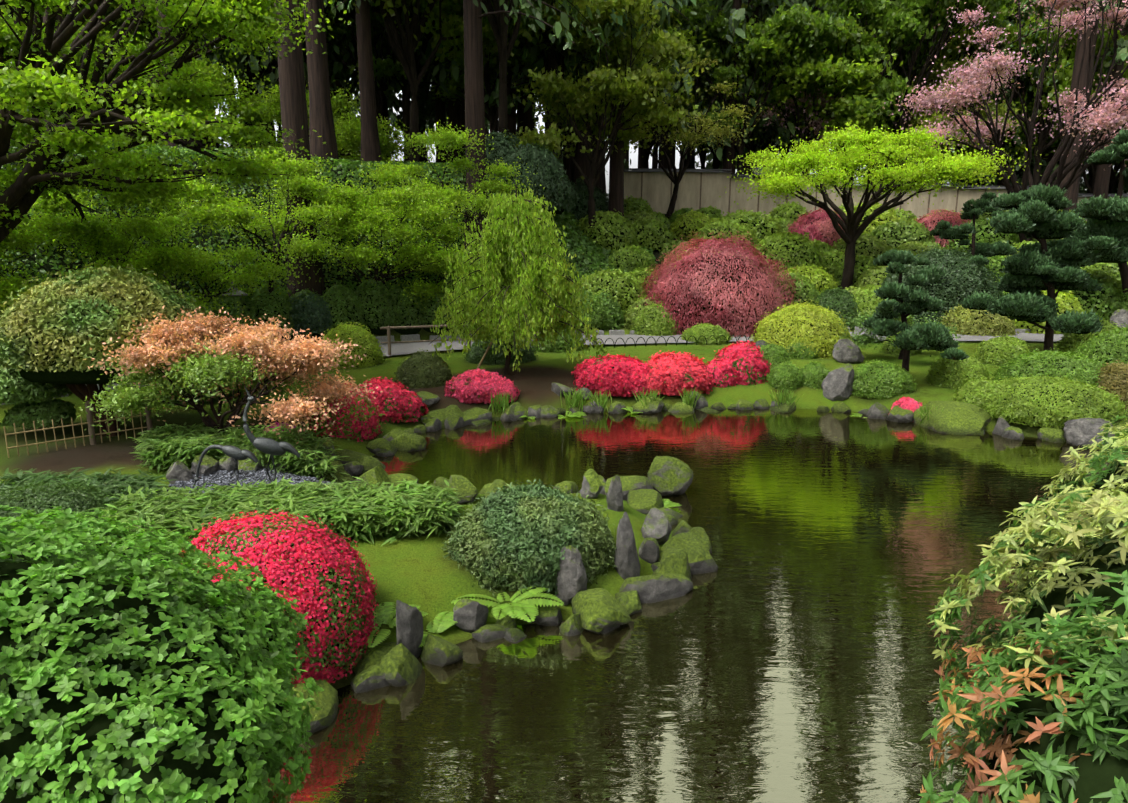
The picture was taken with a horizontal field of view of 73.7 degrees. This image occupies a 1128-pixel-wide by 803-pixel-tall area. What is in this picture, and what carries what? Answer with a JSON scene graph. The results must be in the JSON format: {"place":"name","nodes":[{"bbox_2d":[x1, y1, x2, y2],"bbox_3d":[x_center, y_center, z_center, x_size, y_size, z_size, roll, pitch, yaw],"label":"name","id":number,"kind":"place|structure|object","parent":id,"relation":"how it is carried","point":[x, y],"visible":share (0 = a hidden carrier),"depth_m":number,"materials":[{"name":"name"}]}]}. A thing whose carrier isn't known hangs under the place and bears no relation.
{"place":"outdoors","nodes":[
{"label":"outdoors","id":0,"kind":"place"},
{"bbox_2d":[0,106,1127,689],"bbox_3d":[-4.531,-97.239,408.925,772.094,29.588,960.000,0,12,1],"label":"ground","id":1,"kind":"structure","parent":0,"point":[422,572],"depth_m":16.41,"materials":[{"name":"green plant"}]},
{"bbox_2d":[0,479,115,535],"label":"dome shrub","id":2,"kind":"object","parent":1,"relation":"on","point":[64,496],"visible":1,"depth_m":9.66,"materials":[{"name":"green plant"}]},
{"bbox_2d":[4,401,152,457],"bbox_3d":[-8.829,0.452,13.773,2.296,0.944,0.125,-10,16,-39],"label":"bamboo fence","id":3,"kind":"object","parent":1,"relation":"on","point":[90,422],"visible":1,"depth_m":13.78,"materials":[{"name":"wood"}]},
{"bbox_2d":[0,203,226,313],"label":"maple","id":4,"kind":"object","parent":1,"relation":"on","point":[135,228],"visible":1,"depth_m":19.11,"materials":[{"name":"green plant"}]},
{"bbox_2d":[18,156,213,267],"bbox_3d":[-12.505,-4.237,21.106,5.694,5.337,6.654,-8,15,-34],"label":"maple","id":5,"kind":"object","parent":1,"relation":"on","point":[64,203],"visible":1,"depth_m":19.82,"materials":[{"name":"green plant"}]},
{"bbox_2d":[0,261,246,436],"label":"shrub","id":6,"kind":"object","parent":1,"relation":"on","point":[48,339],"visible":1,"depth_m":13.18,"materials":[{"name":"green plant"}]},
{"bbox_2d":[67,0,192,56],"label":"broadleaf","id":7,"kind":"object","parent":1,"relation":"on","point":[111,9],"visible":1,"depth_m":34.23,"materials":[{"name":"green plant"}]},
{"bbox_2d":[0,505,323,802],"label":"shrub","id":8,"kind":"object","parent":1,"relation":"on","point":[141,665],"visible":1,"depth_m":2.47,"materials":[{"name":"green plant"}]},
{"bbox_2d":[0,0,350,263],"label":"maple","id":9,"kind":"object","parent":1,"relation":"on","point":[86,114],"visible":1,"depth_m":15.27,"materials":[{"name":"green plant"}]},
{"bbox_2d":[60,210,309,321],"bbox_3d":[-10.758,-3.430,21.919,6.278,4.313,6.554,10,15,38],"label":"maple","id":10,"kind":"object","parent":1,"relation":"on","point":[258,270],"visible":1,"depth_m":20.98,"materials":[{"name":"green plant"}]},
{"bbox_2d":[109,54,308,149],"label":"maple","id":11,"kind":"object","parent":1,"relation":"on","point":[220,74],"visible":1,"depth_m":34.87,"materials":[{"name":"green plant"}]},
{"bbox_2d":[77,306,391,443],"bbox_3d":[-5.755,-0.260,13.148,4.581,2.806,4.864,10,15,38],"label":"japanese maple","id":12,"kind":"object","parent":1,"relation":"on","point":[201,367],"visible":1,"depth_m":12.78,"materials":[{"name":"orange plant"}]},
{"bbox_2d":[167,467,336,495],"bbox_3d":[-4.838,1.358,11.534,2.576,0.245,2.434,0,12,1],"label":"gravel bed","id":13,"kind":"object","parent":1,"relation":"on","point":[223,477],"visible":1,"depth_m":11.81,"materials":[{"name":"grey gravel"}]},
{"bbox_2d":[243,386,299,484],"bbox_3d":[-4.251,0.567,10.953,0.743,1.660,0.228,-5,13,-24],"label":"crane","id":14,"kind":"object","parent":13,"relation":"on","point":[271,447],"visible":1,"depth_m":10.87,"materials":[{"name":"grey metal"}]},
{"bbox_2d":[195,0,330,146],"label":"tree","id":15,"kind":"object","parent":1,"relation":"on","point":[222,59],"visible":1,"depth_m":42.50,"materials":[{"name":"green plant"}]},
{"bbox_2d":[181,4,344,148],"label":"tree","id":16,"kind":"object","parent":1,"relation":"on","point":[249,67],"visible":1,"depth_m":42.57,"materials":[{"name":"green plant"}]},
{"bbox_2d":[147,141,396,298],"bbox_3d":[-9.063,-5.030,23.292,6.462,5.963,6.980,4,13,17],"label":"maple","id":17,"kind":"object","parent":1,"relation":"on","point":[233,212],"visible":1,"depth_m":22.96,"materials":[{"name":"green plant"}]},
{"bbox_2d":[180,508,378,686],"bbox_3d":[-2.899,1.795,7.106,2.179,1.380,1.935,0,12,1],"label":"azalea","id":18,"kind":"object","parent":1,"relation":"on","point":[316,582],"visible":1,"depth_m":6.84,"materials":[{"name":"red plant"}]},
{"bbox_2d":[274,0,324,296],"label":"douglas fir","id":19,"kind":"object","parent":1,"relation":"on","point":[293,104],"visible":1,"depth_m":23.87,"materials":[{"name":"brown plant"}]},
{"bbox_2d":[287,291,333,333],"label":"dome shrub","id":20,"kind":"object","parent":1,"relation":"on","point":[307,316],"visible":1,"depth_m":24.03,"materials":[{"name":"green plant"}]},
{"bbox_2d":[241,4,398,129],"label":"tree","id":21,"kind":"object","parent":1,"relation":"on","point":[339,70],"visible":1,"depth_m":42.66,"materials":[{"name":"green plant"}]},
{"bbox_2d":[303,0,338,166],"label":"trunk","id":22,"kind":"object","parent":1,"relation":"on","point":[321,121],"visible":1,"depth_m":29.37,"materials":[{"name":"brown plant"}]},
{"bbox_2d":[220,73,434,160],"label":"maple","id":23,"kind":"object","parent":1,"relation":"on","point":[349,142],"visible":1,"depth_m":35.34,"materials":[{"name":"green plant"}]},
{"bbox_2d":[0,139,657,316],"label":"hedge","id":24,"kind":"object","parent":1,"relation":"on","point":[577,240],"depth_m":27.53,"materials":[{"name":"green plant"}]},
{"bbox_2d":[303,383,382,441],"bbox_3d":[-4.454,0.166,15.075,1.540,1.149,1.377,0,12,1],"label":"azalea bush","id":25,"kind":"object","parent":1,"relation":"on","point":[366,425],"visible":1,"depth_m":14.68,"materials":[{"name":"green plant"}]},
{"bbox_2d":[317,322,385,368],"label":"dome shrub","id":26,"kind":"object","parent":1,"relation":"on","point":[363,338],"visible":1,"depth_m":21.54,"materials":[{"name":"green plant"}]},
{"bbox_2d":[246,177,482,286],"bbox_3d":[-6.351,-5.114,25.322,7.983,4.877,7.030,-4,13,-19],"label":"maple","id":27,"kind":"object","parent":1,"relation":"on","point":[377,216],"visible":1,"depth_m":24.26,"materials":[{"name":"green plant"}]},
{"bbox_2d":[302,0,432,138],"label":"tree","id":28,"kind":"object","parent":1,"relation":"on","point":[389,67],"visible":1,"depth_m":42.76,"materials":[{"name":"green plant"}]},
{"bbox_2d":[355,0,381,170],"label":"trunk","id":29,"kind":"object","parent":1,"relation":"on","point":[370,147],"visible":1,"depth_m":32.59,"materials":[{"name":"brown plant"}]},
{"bbox_2d":[357,376,414,423],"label":"red azalea","id":30,"kind":"object","parent":1,"relation":"on","point":[395,409],"visible":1,"depth_m":16.03,"materials":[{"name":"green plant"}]},
{"bbox_2d":[182,273,625,342],"bbox_3d":[-6.164,-3.082,25.446,18.394,2.525,3.318,-7,14,-28],"label":"path hedge","id":31,"kind":"object","parent":1,"relation":"on","point":[372,307],"visible":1,"depth_m":25.32,"materials":[{"name":"green plant"}]},
{"bbox_2d":[369,0,443,160],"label":"broadleaf","id":32,"kind":"object","parent":1,"relation":"on","point":[406,91],"visible":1,"depth_m":43.04,"materials":[{"name":"green plant"}]},
{"bbox_2d":[393,348,452,388],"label":"dome shrub","id":33,"kind":"object","parent":1,"relation":"on","point":[422,369],"visible":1,"depth_m":19.02,"materials":[{"name":"green plant"}]},
{"bbox_2d":[299,0,549,162],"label":"broadleaf","id":34,"kind":"object","parent":1,"relation":"on","point":[406,44],"visible":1,"depth_m":34.76,"materials":[{"name":"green plant"}]},
{"bbox_2d":[385,245,470,314],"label":"maple","id":35,"kind":"object","parent":1,"relation":"on","point":[421,287],"visible":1,"depth_m":26.16,"materials":[{"name":"green plant"}]},
{"bbox_2d":[377,0,495,162],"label":"conifer","id":36,"kind":"object","parent":1,"relation":"on","point":[438,106],"visible":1,"depth_m":46.47,"materials":[{"name":"green plant"}]},
{"bbox_2d":[349,117,545,246],"bbox_3d":[-4.473,-6.614,27.625,7.466,6.714,6.678,0,12,1],"label":"maple","id":37,"kind":"object","parent":1,"relation":"on","point":[450,139],"visible":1,"depth_m":26.36,"materials":[{"name":"green plant"}]},
{"bbox_2d":[382,3,534,162],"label":"tree","id":38,"kind":"object","parent":1,"relation":"on","point":[456,113],"visible":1,"depth_m":45.35,"materials":[{"name":"green plant"}]},
{"bbox_2d":[323,0,611,260],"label":"douglas fir","id":39,"kind":"object","parent":1,"relation":"on","point":[473,15],"visible":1,"depth_m":28.08,"materials":[{"name":"brown plant"}]},
{"bbox_2d":[0,387,943,647],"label":"ground cover plants","id":40,"kind":"object","parent":1,"relation":"on","point":[363,510],"visible":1,"depth_m":9.96,"materials":[{"name":"green plant"}]},
{"bbox_2d":[444,368,504,403],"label":"red azalea","id":41,"kind":"object","parent":1,"relation":"on","point":[471,386],"visible":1,"depth_m":17.82,"materials":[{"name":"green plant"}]},
{"bbox_2d":[420,13,534,136],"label":"tall conifer","id":42,"kind":"object","parent":1,"relation":"on","point":[526,118],"visible":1,"depth_m":42.37,"materials":[{"name":"green plant"}]},
{"bbox_2d":[408,0,557,135],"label":"broadleaf","id":43,"kind":"object","parent":1,"relation":"on","point":[454,87],"visible":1,"depth_m":40.96,"materials":[{"name":"green plant"}]},
{"bbox_2d":[464,337,537,364],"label":"dome shrub","id":44,"kind":"object","parent":1,"relation":"on","point":[475,354],"visible":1,"depth_m":22.15,"materials":[{"name":"green plant"}]},
{"bbox_2d":[429,184,606,374],"bbox_3d":[-1.264,-3.120,19.978,4.782,5.089,5.022,0,12,1],"label":"weeping tree","id":45,"kind":"object","parent":1,"relation":"on","point":[515,286],"visible":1,"depth_m":19.06,"materials":[{"name":"green plant"}]},
{"bbox_2d":[482,0,556,138],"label":"broadleaf","id":46,"kind":"object","parent":1,"relation":"on","point":[499,26],"visible":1,"depth_m":33.83,"materials":[{"name":"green plant"}]},
{"bbox_2d":[440,479,616,596],"bbox_3d":[-0.413,1.526,9.063,2.208,0.954,1.825,0,12,1],"label":"shrub","id":47,"kind":"object","parent":1,"relation":"on","point":[519,536],"visible":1,"depth_m":8.62,"materials":[{"name":"green plant"}]},
{"bbox_2d":[463,128,608,221],"bbox_3d":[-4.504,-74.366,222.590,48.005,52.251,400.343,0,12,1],"label":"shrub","id":48,"kind":"object","parent":1,"relation":"on","point":[557,191],"visible":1,"depth_m":32.93,"materials":[{"name":"green plant"}]},
{"bbox_2d":[483,0,602,160],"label":"tree","id":49,"kind":"object","parent":1,"relation":"on","point":[551,55],"visible":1,"depth_m":39.06,"materials":[{"name":"green plant"}]},
{"bbox_2d":[425,0,681,166],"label":"broadleaf","id":50,"kind":"object","parent":1,"relation":"on","point":[561,58],"visible":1,"depth_m":37.38,"materials":[{"name":"green plant"}]},
{"bbox_2d":[571,353,642,396],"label":"red azalea","id":51,"kind":"object","parent":1,"relation":"on","point":[610,373],"visible":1,"depth_m":18.52,"materials":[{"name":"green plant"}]},
{"bbox_2d":[503,0,714,235],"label":"broadleaf","id":52,"kind":"object","parent":1,"relation":"on","point":[587,105],"visible":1,"depth_m":34.91,"materials":[{"name":"green plant"}]},
{"bbox_2d":[528,0,716,222],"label":"tree","id":53,"kind":"object","parent":1,"relation":"on","point":[616,184],"visible":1,"depth_m":37.95,"materials":[{"name":"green plant"}]},
{"bbox_2d":[165,309,1127,732],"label":"shore rocks","id":54,"kind":"object","parent":1,"relation":"on","point":[679,557],"visible":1,"depth_m":10.81,"materials":[{"name":"grey stone"}]},
{"bbox_2d":[630,303,679,335],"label":"dome shrub","id":55,"kind":"object","parent":1,"relation":"on","point":[654,323],"visible":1,"depth_m":27.38,"materials":[{"name":"green plant"}]},
{"bbox_2d":[644,350,716,395],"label":"red azalea","id":56,"kind":"object","parent":1,"relation":"on","point":[685,370],"visible":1,"depth_m":18.77,"materials":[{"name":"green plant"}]},
{"bbox_2d":[645,0,729,167],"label":"broadleaf","id":57,"kind":"object","parent":1,"relation":"on","point":[703,9],"visible":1,"depth_m":49.88,"materials":[{"name":"green plant"}]},
{"bbox_2d":[625,58,778,218],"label":"tree","id":58,"kind":"object","parent":1,"relation":"on","point":[675,179],"visible":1,"depth_m":41.97,"materials":[{"name":"green plant"}]},
{"bbox_2d":[681,323,732,344],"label":"dome shrub","id":59,"kind":"object","parent":1,"relation":"on","point":[707,330],"visible":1,"depth_m":25.67,"materials":[{"name":"green plant"}]},
{"bbox_2d":[637,231,801,336],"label":"laceleaf maple","id":60,"kind":"object","parent":1,"relation":"on","point":[734,295],"visible":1,"depth_m":27.29,"materials":[{"name":"red plant"}]},
{"bbox_2d":[705,357,739,387],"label":"red azalea","id":61,"kind":"object","parent":1,"relation":"on","point":[720,373],"visible":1,"depth_m":19.17,"materials":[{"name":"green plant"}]},
{"bbox_2d":[664,49,783,168],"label":"broadleaf","id":62,"kind":"object","parent":1,"relation":"on","point":[715,161],"visible":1,"depth_m":52.85,"materials":[{"name":"green plant"}]},
{"bbox_2d":[660,0,812,177],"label":"broadleaf","id":63,"kind":"object","parent":1,"relation":"on","point":[733,7],"visible":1,"depth_m":49.99,"materials":[{"name":"green plant"}]},
{"bbox_2d":[706,340,771,384],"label":"red azalea","id":64,"kind":"object","parent":1,"relation":"on","point":[749,362],"visible":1,"depth_m":19.43,"materials":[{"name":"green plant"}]},
{"bbox_2d":[674,0,859,176],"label":"broadleaf","id":65,"kind":"object","parent":1,"relation":"on","point":[801,21],"visible":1,"depth_m":48.28,"materials":[{"name":"green plant"}]},
{"bbox_2d":[743,0,809,176],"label":"tree","id":66,"kind":"object","parent":1,"relation":"on","point":[748,16],"visible":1,"depth_m":52.13,"materials":[{"name":"green plant"}]},
{"bbox_2d":[765,361,804,390],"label":"dome shrub","id":67,"kind":"object","parent":1,"relation":"on","point":[786,376],"visible":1,"depth_m":19.01,"materials":[{"name":"green plant"}]},
{"bbox_2d":[749,300,854,358],"bbox_3d":[7.665,-2.234,24.024,3.327,1.998,3.016,0,12,1],"label":"dome shrub","id":68,"kind":"object","parent":1,"relation":"on","point":[814,322],"visible":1,"depth_m":23.31,"materials":[{"name":"yellow plant"}]},
{"bbox_2d":[738,89,879,166],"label":"broadleaf tree","id":69,"kind":"object","parent":1,"relation":"on","point":[804,100],"visible":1,"depth_m":50.71,"materials":[{"name":"green plant"}]},
{"bbox_2d":[718,10,902,174],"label":"broadleaf","id":70,"kind":"object","parent":1,"relation":"on","point":[849,78],"visible":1,"depth_m":48.20,"materials":[{"name":"green plant"}]},
{"bbox_2d":[814,286,859,329],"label":"dome shrub","id":71,"kind":"object","parent":1,"relation":"on","point":[837,300],"visible":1,"depth_m":28.79,"materials":[{"name":"green plant"}]},
{"bbox_2d":[574,195,1127,333],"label":"hillside shrubs","id":72,"kind":"object","parent":1,"relation":"on","point":[818,265],"visible":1,"depth_m":35.81,"materials":[{"name":"green plant"}]},
{"bbox_2d":[785,208,845,247],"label":"bush","id":73,"kind":"object","parent":72,"relation":"on","point":[816,225],"visible":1,"depth_m":37.89,"materials":[{"name":"red plant"}]},
{"bbox_2d":[914,208,970,249],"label":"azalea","id":74,"kind":"object","parent":72,"relation":"on","point":[930,222],"visible":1,"depth_m":40.00,"materials":[{"name":"red plant"}]},
{"bbox_2d":[624,167,1127,220],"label":"garden wall","id":75,"kind":"structure","parent":1,"relation":"on","point":[697,189],"depth_m":47.68,"materials":[{"name":"paint"}]},
{"bbox_2d":[761,0,994,185],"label":"broadleaf","id":76,"kind":"object","parent":1,"relation":"on","point":[870,52],"visible":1,"depth_m":48.09,"materials":[{"name":"green plant"}]},
{"bbox_2d":[719,117,1041,288],"bbox_3d":[12.907,-8.519,32.701,12.359,7.378,11.470,0,12,1],"label":"lime maple","id":77,"kind":"object","parent":1,"relation":"on","point":[915,172],"visible":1,"depth_m":30.73,"materials":[{"name":"green plant"}]},
{"bbox_2d":[852,359,917,398],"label":"dome shrub","id":78,"kind":"object","parent":1,"relation":"on","point":[880,379],"visible":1,"depth_m":18.27,"materials":[{"name":"green plant"}]},
{"bbox_2d":[829,306,965,359],"bbox_3d":[10.193,-1.917,22.245,4.502,1.778,4.664,0,12,1],"label":"dome shrub","id":79,"kind":"object","parent":1,"relation":"on","point":[866,339],"visible":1,"depth_m":22.47,"materials":[{"name":"green plant"}]},
{"bbox_2d":[861,248,969,370],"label":"pine","id":80,"kind":"object","parent":1,"relation":"on","point":[930,335],"visible":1,"depth_m":18.48,"materials":[{"name":"green plant"}]},
{"bbox_2d":[813,0,1027,180],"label":"broadleaf","id":81,"kind":"object","parent":1,"relation":"on","point":[883,84],"visible":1,"depth_m":48.95,"materials":[{"name":"green plant"}]},
{"bbox_2d":[875,242,1003,326],"bbox_3d":[15.008,-4.599,29.844,5.259,3.358,4.535,0,12,1],"label":"dome shrub","id":82,"kind":"object","parent":1,"relation":"on","point":[966,280],"visible":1,"depth_m":28.57,"materials":[{"name":"green plant"}]},
{"bbox_2d":[885,1,1018,182],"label":"broadleaf","id":83,"kind":"object","parent":1,"relation":"on","point":[954,52],"visible":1,"depth_m":52.41,"materials":[{"name":"green plant"}]},
{"bbox_2d":[876,54,1040,185],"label":"broadleaf","id":84,"kind":"object","parent":1,"relation":"on","point":[913,120],"visible":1,"depth_m":49.86,"materials":[{"name":"green plant"}]},
{"bbox_2d":[925,355,992,388],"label":"dome shrub","id":85,"kind":"object","parent":1,"relation":"on","point":[951,373],"visible":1,"depth_m":18.82,"materials":[{"name":"green plant"}]},
{"bbox_2d":[914,191,1016,285],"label":"pine","id":86,"kind":"object","parent":1,"relation":"on","point":[973,209],"visible":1,"depth_m":29.53,"materials":[{"name":"green plant"}]},
{"bbox_2d":[952,377,1004,413],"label":"dome shrub","id":87,"kind":"object","parent":1,"relation":"on","point":[970,392],"visible":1,"depth_m":16.82,"materials":[{"name":"green plant"}]},
{"bbox_2d":[938,304,1019,335],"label":"dome shrub","id":88,"kind":"object","parent":1,"relation":"on","point":[971,322],"visible":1,"depth_m":27.15,"materials":[{"name":"green plant"}]},
{"bbox_2d":[927,74,1064,185],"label":"broadleaf","id":89,"kind":"object","parent":1,"relation":"on","point":[1030,105],"visible":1,"depth_m":53.31,"materials":[{"name":"green plant"}]},
{"bbox_2d":[973,334,1029,364],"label":"dome shrub","id":90,"kind":"object","parent":1,"relation":"on","point":[996,351],"visible":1,"depth_m":21.92,"materials":[{"name":"green plant"}]},
{"bbox_2d":[882,0,1127,243],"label":"blossoming tree","id":91,"kind":"object","parent":1,"relation":"on","point":[1106,117],"visible":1,"depth_m":35.99,"materials":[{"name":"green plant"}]},
{"bbox_2d":[950,0,1063,188],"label":"tree","id":92,"kind":"object","parent":1,"relation":"on","point":[1015,96],"visible":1,"depth_m":53.03,"materials":[{"name":"green plant"}]},
{"bbox_2d":[918,414,1127,802],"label":"pieris","id":93,"kind":"object","parent":1,"relation":"on","point":[1055,690],"visible":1,"depth_m":2.11,"materials":[{"name":"green plant"}]},
{"bbox_2d":[952,0,1127,185],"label":"broadleaf","id":94,"kind":"object","parent":1,"relation":"on","point":[1063,82],"visible":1,"depth_m":49.50,"materials":[{"name":"green plant"}]},
{"bbox_2d":[961,183,1127,350],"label":"pine","id":95,"kind":"object","parent":1,"relation":"on","point":[1037,268],"visible":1,"depth_m":22.41,"materials":[{"name":"green plant"}]},
{"bbox_2d":[990,348,1110,392],"bbox_3d":[12.092,-0.632,18.269,2.953,1.288,2.707,0,12,1],"label":"dome shrub","id":96,"kind":"object","parent":1,"relation":"on","point":[1061,364],"visible":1,"depth_m":17.93,"materials":[{"name":"green plant"}]},
{"bbox_2d":[981,373,1127,428],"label":"dome shrub","id":97,"kind":"object","parent":1,"relation":"on","point":[1056,402],"visible":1,"depth_m":15.89,"materials":[{"name":"green plant"}]},
{"bbox_2d":[992,0,1127,211],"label":"tree","id":98,"kind":"object","parent":1,"relation":"on","point":[1071,192],"visible":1,"depth_m":43.81,"materials":[{"name":"brown plant"}]},
{"bbox_2d":[1029,0,1127,198],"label":"tree","id":99,"kind":"object","parent":1,"relation":"on","point":[1102,181],"visible":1,"depth_m":47.84,"materials":[{"name":"brown plant"}]},
{"bbox_2d":[1057,128,1127,297],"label":"pine","id":100,"kind":"object","parent":1,"relation":"on","point":[1106,217],"visible":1,"depth_m":27.73,"materials":[{"name":"green plant"}]},
{"bbox_2d":[1067,323,1127,366],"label":"dome shrub","id":101,"kind":"object","parent":1,"relation":"on","point":[1104,347],"visible":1,"depth_m":20.17,"materials":[{"name":"green plant"}]},
{"bbox_2d":[1094,360,1127,409],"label":"dome shrub","id":102,"kind":"object","parent":1,"relation":"on","point":[1114,378],"visible":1,"depth_m":16.93,"materials":[{"name":"brown plant"}]},
{"bbox_2d":[11,46,1127,196],"label":"sky","id":103,"kind":"structure","parent":0,"point":[633,156],"materials":[{"name":"white"}]},
{"bbox_2d":[85,332,1063,385],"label":"garden path","id":104,"kind":"structure","parent":0,"point":[404,348],"depth_m":25.92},
{"bbox_2d":[268,408,1115,802],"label":"pond water","id":105,"kind":"structure","parent":0,"point":[784,654],"depth_m":7.60,"materials":[{"name":"green liquid"}]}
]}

